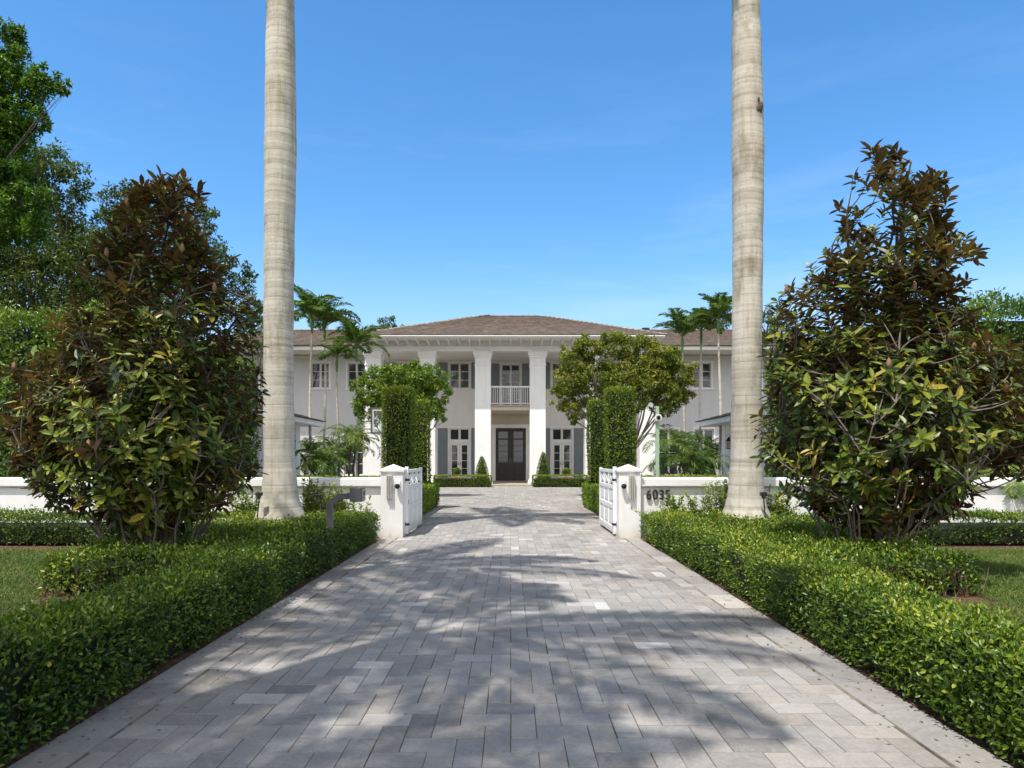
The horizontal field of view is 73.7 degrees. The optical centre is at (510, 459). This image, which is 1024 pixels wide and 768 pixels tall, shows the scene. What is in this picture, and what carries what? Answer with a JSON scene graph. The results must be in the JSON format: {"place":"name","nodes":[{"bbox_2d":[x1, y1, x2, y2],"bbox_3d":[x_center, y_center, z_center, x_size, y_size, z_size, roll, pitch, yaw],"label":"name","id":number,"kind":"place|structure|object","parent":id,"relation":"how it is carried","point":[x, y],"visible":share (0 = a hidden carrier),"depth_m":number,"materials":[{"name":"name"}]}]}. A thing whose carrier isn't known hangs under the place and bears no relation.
{"place":"outdoors","nodes":[
{"label":"outdoors","id":0,"kind":"place"},
{"bbox_2d":[258,474,380,476],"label":"hedge","id":1,"kind":"object","parent":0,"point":[299,475],"visible":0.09,"depth_m":21.73,"materials":[{"name":"green plant"}]},
{"bbox_2d":[371,408,381,433],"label":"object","id":2,"kind":"object","parent":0,"point":[372,418],"visible":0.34,"depth_m":23.00,"materials":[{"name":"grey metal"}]},
{"bbox_2d":[8,486,1013,767],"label":"driveway","id":3,"kind":"structure","parent":0,"point":[580,636],"depth_m":4.33,"materials":[{"name":"stone"}]},
{"bbox_2d":[295,437,348,475],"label":"palm","id":4,"kind":"object","parent":3,"relation":"on","point":[323,467],"visible":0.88,"depth_m":24.28,"materials":[{"name":"green plant"}]},
{"bbox_2d":[301,436,357,475],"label":"palm","id":5,"kind":"object","parent":3,"relation":"on","point":[325,447],"visible":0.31,"depth_m":26.59,"materials":[{"name":"green plant"}]},
{"bbox_2d":[317,337,363,475],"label":"slim palm","id":6,"kind":"object","parent":3,"relation":"on","point":[335,350],"visible":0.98,"depth_m":27.96,"materials":[{"name":"green plant"}]},
{"bbox_2d":[318,420,380,475],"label":"palm","id":7,"kind":"object","parent":3,"relation":"on","point":[354,442],"visible":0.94,"depth_m":25.94,"materials":[{"name":"green plant"}]},
{"bbox_2d":[321,311,390,475],"bbox_3d":[-6.468,-2.417,28.918,2.736,7.638,3.205,0,0,0],"label":"slim palm","id":8,"kind":"object","parent":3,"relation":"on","point":[354,334],"visible":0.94,"depth_m":28.82,"materials":[{"name":"green plant"}]},
{"bbox_2d":[422,481,439,514],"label":"hedge","id":9,"kind":"object","parent":3,"relation":"on","point":[430,498],"visible":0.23,"depth_m":18.05,"materials":[{"name":"green plant"}]},
{"bbox_2d":[433,474,491,486],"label":"hedge","id":10,"kind":"object","parent":3,"relation":"on","point":[464,482],"visible":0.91,"depth_m":34.26,"materials":[{"name":"green plant"}]},
{"bbox_2d":[474,456,489,477],"bbox_3d":[-1.501,0.603,35.598,0.960,1.594,0.918,0,0,0],"label":"topiary cone","id":11,"kind":"object","parent":3,"relation":"on","point":[481,467],"visible":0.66,"depth_m":35.45,"materials":[{"name":"green plant"}]},
{"bbox_2d":[536,452,550,477],"bbox_3d":[1.699,0.487,35.589,0.913,1.825,0.906,0,0,33],"label":"topiary cone","id":12,"kind":"object","parent":3,"relation":"on","point":[543,467],"visible":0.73,"depth_m":35.44,"materials":[{"name":"green plant"}]},
{"bbox_2d":[531,474,587,486],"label":"hedge","id":13,"kind":"object","parent":3,"relation":"on","point":[564,481],"visible":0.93,"depth_m":34.26,"materials":[{"name":"green plant"}]},
{"bbox_2d":[639,424,709,475],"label":"palm","id":14,"kind":"object","parent":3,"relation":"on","point":[680,448],"visible":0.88,"depth_m":24.68,"materials":[{"name":"green plant"}]},
{"bbox_2d":[652,430,713,473],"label":"palm","id":15,"kind":"object","parent":3,"relation":"on","point":[700,437],"visible":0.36,"depth_m":27.82,"materials":[{"name":"green plant"}]},
{"bbox_2d":[676,449,728,475],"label":"palm","id":16,"kind":"object","parent":3,"relation":"on","point":[713,461],"visible":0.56,"depth_m":25.16,"materials":[{"name":"green plant"}]},
{"bbox_2d":[0,485,1023,623],"bbox_3d":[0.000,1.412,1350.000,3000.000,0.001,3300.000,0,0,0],"label":"ground","id":17,"kind":"structure","parent":0,"point":[505,485],"depth_m":8.31,"materials":[{"name":"green plant"}]},
{"bbox_2d":[0,15,72,253],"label":"feathery tree","id":18,"kind":"object","parent":17,"relation":"on","point":[17,132],"visible":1,"depth_m":14.93,"materials":[{"name":"green plant"}]},
{"bbox_2d":[0,134,262,334],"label":"oak tree","id":19,"kind":"object","parent":17,"relation":"on","point":[57,259],"visible":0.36,"depth_m":19.68,"materials":[{"name":"green plant"}]},
{"bbox_2d":[0,297,262,476],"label":"tall hedge","id":20,"kind":"object","parent":17,"relation":"on","point":[17,344],"visible":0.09,"depth_m":13.20,"materials":[{"name":"green plant"}]},
{"bbox_2d":[0,477,380,537],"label":"garden wall","id":21,"kind":"structure","parent":17,"relation":"on","point":[12,494],"depth_m":12.27,"materials":[{"name":"white paint"}]},
{"bbox_2d":[251,404,326,474],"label":"outbuilding","id":22,"kind":"structure","parent":17,"relation":"on","point":[302,421],"depth_m":28.19,"materials":[{"name":"white paint"}]},
{"bbox_2d":[300,443,337,475],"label":"palm","id":23,"kind":"object","parent":17,"relation":"on","point":[307,454],"visible":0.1,"depth_m":32.82,"materials":[{"name":"green plant"}]},
{"bbox_2d":[294,284,348,474],"bbox_3d":[-8.524,-3.092,29.192,3.239,8.987,3.030,0,0,0],"label":"slim palm","id":24,"kind":"object","parent":17,"relation":"on","point":[309,306],"visible":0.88,"depth_m":28.88,"materials":[{"name":"green plant"}]},
{"bbox_2d":[294,289,361,445],"bbox_3d":[-8.628,-3.235,30.873,3.826,9.271,2.664,0,0,0],"label":"slim palm","id":25,"kind":"object","parent":17,"relation":"on","point":[325,322],"visible":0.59,"depth_m":30.95,"materials":[{"name":"green plant"}]},
{"bbox_2d":[370,315,404,328],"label":"background tree","id":26,"kind":"object","parent":17,"relation":"on","point":[380,320],"visible":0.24,"depth_m":54.86,"materials":[{"name":"green plant"}]},
{"bbox_2d":[379,464,406,538],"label":"gate pier","id":27,"kind":"structure","parent":17,"relation":"on","point":[393,501],"depth_m":12.13,"materials":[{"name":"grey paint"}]},
{"bbox_2d":[405,467,421,533],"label":"driveway gate","id":28,"kind":"structure","parent":27,"relation":"attached to","point":[413,505],"depth_m":13.11,"materials":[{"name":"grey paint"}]},
{"bbox_2d":[349,358,452,431],"bbox_3d":[-3.960,-1.118,25.076,3.852,5.159,2.176,0,0,0],"label":"round tree","id":29,"kind":"object","parent":17,"relation":"on","point":[426,382],"visible":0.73,"depth_m":24.65,"materials":[{"name":"green plant"}]},
{"bbox_2d":[197,314,815,484],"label":"house","id":30,"kind":"structure","parent":17,"relation":"on","point":[507,422],"depth_m":41.95,"materials":[{"name":"paint"}]},
{"bbox_2d":[258,361,262,389],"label":"window","id":31,"kind":"structure","parent":30,"relation":"in","point":[261,364],"depth_m":43.01,"materials":[{"name":"white glass"}]},
{"bbox_2d":[309,361,331,389],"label":"window","id":32,"kind":"structure","parent":30,"relation":"in","point":[317,366],"depth_m":43.08,"materials":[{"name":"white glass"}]},
{"bbox_2d":[342,427,364,475],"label":"window","id":33,"kind":"structure","parent":30,"relation":"in","point":[362,461],"depth_m":43.08,"materials":[{"name":"white glass"}]},
{"bbox_2d":[345,361,364,389],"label":"window","id":34,"kind":"structure","parent":30,"relation":"in","point":[350,365],"depth_m":43.08,"materials":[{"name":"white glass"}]},
{"bbox_2d":[395,361,418,385],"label":"window","id":35,"kind":"structure","parent":30,"relation":"in","point":[405,362],"depth_m":41.95,"materials":[{"name":"white glass"}]},
{"bbox_2d":[447,361,471,389],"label":"window","id":36,"kind":"structure","parent":30,"relation":"in","point":[460,370],"depth_m":42.09,"materials":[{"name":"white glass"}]},
{"bbox_2d":[447,426,471,477],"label":"french door","id":37,"kind":"structure","parent":30,"relation":"in","point":[459,437],"depth_m":42.05,"materials":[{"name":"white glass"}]},
{"bbox_2d":[496,428,510,480],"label":"front door","id":38,"kind":"structure","parent":30,"relation":"in","point":[503,435],"depth_m":42.05,"materials":[{"name":"brown wood"}]},
{"bbox_2d":[499,362,521,404],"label":"balcony door","id":39,"kind":"structure","parent":30,"relation":"in","point":[510,375],"depth_m":42.09,"materials":[{"name":"white glass"}]},
{"bbox_2d":[511,428,525,480],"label":"front door","id":40,"kind":"structure","parent":30,"relation":"in","point":[518,435],"depth_m":42.05,"materials":[{"name":"brown wood"}]},
{"bbox_2d":[550,361,573,387],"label":"window","id":41,"kind":"structure","parent":30,"relation":"in","point":[553,364],"depth_m":42.07,"materials":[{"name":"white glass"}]},
{"bbox_2d":[550,426,573,477],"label":"french door","id":42,"kind":"structure","parent":30,"relation":"in","point":[561,437],"depth_m":42.05,"materials":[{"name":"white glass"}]},
{"bbox_2d":[659,427,680,475],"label":"window","id":43,"kind":"structure","parent":30,"relation":"in","point":[669,469],"depth_m":43.07,"materials":[{"name":"white glass"}]},
{"bbox_2d":[691,361,713,389],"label":"window","id":44,"kind":"structure","parent":30,"relation":"in","point":[707,366],"depth_m":43.06,"materials":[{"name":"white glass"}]},
{"bbox_2d":[0,538,1023,767],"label":"mulch bed","id":45,"kind":"object","parent":17,"relation":"on","point":[193,650],"depth_m":4.92,"materials":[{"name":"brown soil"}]},
{"bbox_2d":[0,164,270,555],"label":"magnolia tree","id":46,"kind":"object","parent":45,"relation":"on","point":[174,419],"visible":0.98,"depth_m":7.75,"materials":[{"name":"green plant"}]},
{"bbox_2d":[18,515,324,597],"bbox_3d":[-3.910,1.109,8.872,2.258,0.591,4.239,0,0,0],"label":"hedge","id":47,"kind":"object","parent":45,"relation":"on","point":[114,563],"visible":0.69,"depth_m":7.17,"materials":[{"name":"green plant"}]},
{"bbox_2d":[0,504,352,545],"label":"hedge","id":48,"kind":"object","parent":45,"relation":"on","point":[59,530],"visible":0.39,"depth_m":11.06,"materials":[{"name":"green plant"}]},
{"bbox_2d":[229,488,261,521],"bbox_3d":[-4.645,0.853,11.932,0.808,0.797,0.362,0,0,0],"label":"leafy shrub","id":49,"kind":"object","parent":48,"relation":"in","point":[242,505],"visible":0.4,"depth_m":11.90,"materials":[{"name":"green plant"}]},
{"bbox_2d":[255,492,262,518],"bbox_3d":[-4.021,0.860,10.897,0.112,0.681,0.093,0,0,0],"label":"spotlight","id":50,"kind":"object","parent":48,"relation":"in","point":[258,495],"visible":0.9,"depth_m":10.88,"materials":[{"name":"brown metal"}]},
{"bbox_2d":[299,477,334,517],"bbox_3d":[-3.382,0.769,11.942,0.622,0.964,0.372,0,0,0],"label":"leafy shrub","id":51,"kind":"object","parent":48,"relation":"in","point":[308,502],"visible":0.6,"depth_m":11.88,"materials":[{"name":"green plant"}]},
{"bbox_2d":[319,483,351,512],"bbox_3d":[-3.038,0.828,11.920,0.593,0.846,0.331,0,0,0],"label":"leafy shrub","id":52,"kind":"object","parent":48,"relation":"in","point":[341,502],"visible":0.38,"depth_m":11.86,"materials":[{"name":"green plant"}]},
{"bbox_2d":[330,491,372,511],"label":"leafy shrub","id":53,"kind":"object","parent":48,"relation":"in","point":[347,506],"visible":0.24,"depth_m":11.94,"materials":[{"name":"green plant"}]},
{"bbox_2d":[0,508,382,766],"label":"hedge","id":54,"kind":"object","parent":45,"relation":"on","point":[81,654],"visible":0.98,"depth_m":4.24,"materials":[{"name":"green plant"}]},
{"bbox_2d":[226,295,263,399],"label":"background tree","id":55,"kind":"object","parent":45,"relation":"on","point":[260,329],"visible":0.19,"depth_m":37.75,"materials":[{"name":"green plant"}]},
{"bbox_2d":[254,0,305,526],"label":"royal palm","id":56,"kind":"object","parent":45,"relation":"on","point":[280,499],"visible":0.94,"depth_m":11.14,"materials":[{"name":"beige plant"}]},
{"bbox_2d":[326,488,365,568],"bbox_3d":[-2.123,0.882,8.800,0.485,1.035,0.200,0,0,0],"label":"intercom post","id":57,"kind":"object","parent":45,"relation":"on","point":[356,495],"visible":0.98,"depth_m":8.77,"materials":[{"name":"grey metal"}]},
{"bbox_2d":[379,384,416,483],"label":"topiary column","id":58,"kind":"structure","parent":45,"relation":"on","point":[398,435],"depth_m":14.76,"materials":[{"name":"green plant"}]},
{"bbox_2d":[411,398,432,488],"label":"topiary column","id":59,"kind":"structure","parent":45,"relation":"on","point":[422,444],"depth_m":18.76,"materials":[{"name":"green plant"}]},
{"bbox_2d":[451,467,462,477],"bbox_3d":[-2.897,0.903,36.802,0.580,0.993,0.585,0,0,0],"label":"planter","id":60,"kind":"object","parent":45,"relation":"on","point":[456,470],"visible":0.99,"depth_m":36.68,"materials":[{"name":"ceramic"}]},
{"bbox_2d":[561,468,571,477],"bbox_3d":[3.001,0.901,36.800,0.580,0.999,0.580,0,0,0],"label":"planter","id":61,"kind":"object","parent":45,"relation":"on","point":[567,471],"visible":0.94,"depth_m":36.66,"materials":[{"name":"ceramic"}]},
{"bbox_2d":[580,482,598,514],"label":"hedge","id":62,"kind":"object","parent":45,"relation":"on","point":[592,501],"visible":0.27,"depth_m":18.08,"materials":[{"name":"green plant"}]},
{"bbox_2d":[585,398,607,508],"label":"topiary column","id":63,"kind":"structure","parent":45,"relation":"on","point":[595,443],"depth_m":18.74,"materials":[{"name":"green plant"}]},
{"bbox_2d":[602,385,638,483],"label":"topiary column","id":64,"kind":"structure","parent":45,"relation":"on","point":[619,423],"depth_m":14.76,"materials":[{"name":"green plant"}]},
{"bbox_2d":[654,406,661,476],"bbox_3d":[2.919,0.171,13.535,0.148,2.458,0.194,0,0,0],"label":"camera post","id":65,"kind":"object","parent":45,"relation":"on","point":[658,417],"visible":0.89,"depth_m":13.57,"materials":[{"name":"white plastic"}]},
{"bbox_2d":[722,0,770,529],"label":"royal palm","id":66,"kind":"object","parent":45,"relation":"on","point":[746,485],"visible":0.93,"depth_m":11.14,"materials":[{"name":"beige plant"}]},
{"bbox_2d":[639,508,1023,764],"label":"hedge","id":67,"kind":"object","parent":45,"relation":"on","point":[959,664],"visible":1,"depth_m":4.32,"materials":[{"name":"green plant"}]},
{"bbox_2d":[628,505,650,522],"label":"leafy shrub","id":68,"kind":"object","parent":67,"relation":"in","point":[639,512],"visible":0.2,"depth_m":11.88,"materials":[{"name":"green plant"}]},
{"bbox_2d":[697,513,988,597],"bbox_3d":[3.820,1.103,8.872,2.122,0.604,4.246,0,0,0],"label":"hedge","id":69,"kind":"object","parent":45,"relation":"on","point":[910,564],"visible":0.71,"depth_m":7.17,"materials":[{"name":"green plant"}]},
{"bbox_2d":[669,506,1023,544],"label":"hedge","id":70,"kind":"object","parent":45,"relation":"on","point":[1002,531],"visible":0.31,"depth_m":11.06,"materials":[{"name":"green plant"}]},
{"bbox_2d":[655,492,685,511],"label":"leafy shrub","id":71,"kind":"object","parent":70,"relation":"in","point":[673,506],"visible":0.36,"depth_m":11.96,"materials":[{"name":"green plant"}]},
{"bbox_2d":[671,490,713,513],"bbox_3d":[3.176,0.885,11.940,0.770,0.731,0.351,0,0,0],"label":"leafy shrub","id":72,"kind":"object","parent":70,"relation":"in","point":[691,502],"visible":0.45,"depth_m":11.91,"materials":[{"name":"green plant"}]},
{"bbox_2d":[700,482,721,520],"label":"leafy shrub","id":73,"kind":"object","parent":70,"relation":"in","point":[710,507],"visible":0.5,"depth_m":11.90,"materials":[{"name":"green plant"}]},
{"bbox_2d":[705,472,728,510],"bbox_3d":[3.746,0.732,11.938,0.698,1.038,0.381,0,0,0],"label":"leafy shrub","id":74,"kind":"object","parent":70,"relation":"in","point":[722,501],"visible":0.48,"depth_m":11.90,"materials":[{"name":"green plant"}]},
{"bbox_2d":[760,492,766,516],"bbox_3d":[4.041,0.860,10.897,0.112,0.681,0.093,0,0,0],"label":"spotlight","id":75,"kind":"object","parent":70,"relation":"in","point":[763,495],"visible":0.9,"depth_m":10.88,"materials":[{"name":"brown metal"}]},
{"bbox_2d":[764,484,798,518],"bbox_3d":[4.651,0.834,11.927,0.705,0.834,0.365,0,0,0],"label":"leafy shrub","id":76,"kind":"object","parent":70,"relation":"in","point":[777,505],"visible":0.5,"depth_m":11.89,"materials":[{"name":"green plant"}]},
{"bbox_2d":[748,138,1023,555],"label":"magnolia tree","id":77,"kind":"object","parent":45,"relation":"on","point":[895,404],"visible":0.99,"depth_m":7.71,"materials":[{"name":"green plant"}]},
{"bbox_2d":[548,329,698,450],"bbox_3d":[4.117,-1.669,24.937,5.610,6.275,2.321,0,0,0],"label":"round tree","id":78,"kind":"object","parent":17,"relation":"on","point":[649,372],"visible":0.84,"depth_m":24.67,"materials":[{"name":"green plant"}]},
{"bbox_2d":[615,464,642,538],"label":"gate pier","id":79,"kind":"structure","parent":17,"relation":"on","point":[628,490],"depth_m":12.13,"materials":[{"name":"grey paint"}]},
{"bbox_2d":[599,467,616,533],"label":"driveway gate","id":80,"kind":"structure","parent":79,"relation":"attached to","point":[607,505],"depth_m":13.17,"materials":[{"name":"white paint"}]},
{"bbox_2d":[653,307,723,467],"bbox_3d":[7.668,-2.577,29.914,3.138,7.958,2.914,0,0,0],"label":"slim palm","id":81,"kind":"object","parent":17,"relation":"on","point":[680,324],"visible":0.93,"depth_m":29.74,"materials":[{"name":"green plant"}]},
{"bbox_2d":[686,437,718,474],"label":"palm","id":82,"kind":"object","parent":17,"relation":"on","point":[715,443],"visible":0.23,"depth_m":32.76,"materials":[{"name":"green plant"}]},
{"bbox_2d":[681,307,725,457],"bbox_3d":[8.655,-2.816,31.133,2.246,8.433,2.550,0,0,21],"label":"slim palm","id":83,"kind":"object","parent":17,"relation":"on","point":[701,339],"visible":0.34,"depth_m":30.95,"materials":[{"name":"green plant"}]},
{"bbox_2d":[685,292,731,474],"bbox_3d":[8.842,-2.861,29.144,2.534,8.526,2.644,0,0,41],"label":"slim palm","id":84,"kind":"object","parent":17,"relation":"on","point":[719,306],"visible":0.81,"depth_m":28.95,"materials":[{"name":"green plant"}]},
{"bbox_2d":[695,404,768,476],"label":"outbuilding","id":85,"kind":"structure","parent":17,"relation":"on","point":[724,420],"depth_m":28.97,"materials":[{"name":"white paint"}]},
{"bbox_2d":[692,427,715,473],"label":"window","id":86,"kind":"structure","parent":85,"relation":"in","point":[708,431],"depth_m":43.06,"materials":[{"name":"white glass"}]},
{"bbox_2d":[762,301,794,400],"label":"background tree","id":87,"kind":"object","parent":17,"relation":"on","point":[766,332],"visible":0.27,"depth_m":37.91,"materials":[{"name":"green plant"}]},
{"bbox_2d":[641,477,1023,537],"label":"garden wall","id":88,"kind":"structure","parent":17,"relation":"on","point":[655,491],"depth_m":12.27,"materials":[{"name":"white paint"}]},
{"bbox_2d":[641,473,768,476],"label":"hedge","id":89,"kind":"object","parent":88,"relation":"on","point":[681,475],"visible":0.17,"depth_m":21.71,"materials":[{"name":"green plant"}]},
{"bbox_2d":[762,287,1023,476],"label":"tall hedge","id":90,"kind":"object","parent":17,"relation":"on","point":[1013,331],"visible":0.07,"depth_m":13.25,"materials":[{"name":"green plant"}]},
{"bbox_2d":[976,465,1023,501],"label":"shrub","id":91,"kind":"object","parent":17,"relation":"on","point":[1017,486],"visible":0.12,"depth_m":12.16,"materials":[{"name":"green plant"}]},
{"bbox_2d":[0,0,1023,340],"label":"sky","id":92,"kind":"structure","parent":0,"point":[567,159],"materials":[{"name":"blue"}]},
{"bbox_2d":[700,295,731,328],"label":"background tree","id":93,"kind":"object","parent":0,"point":[725,323],"visible":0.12,"depth_m":51.70,"materials":[{"name":"green plant"}]}
]}

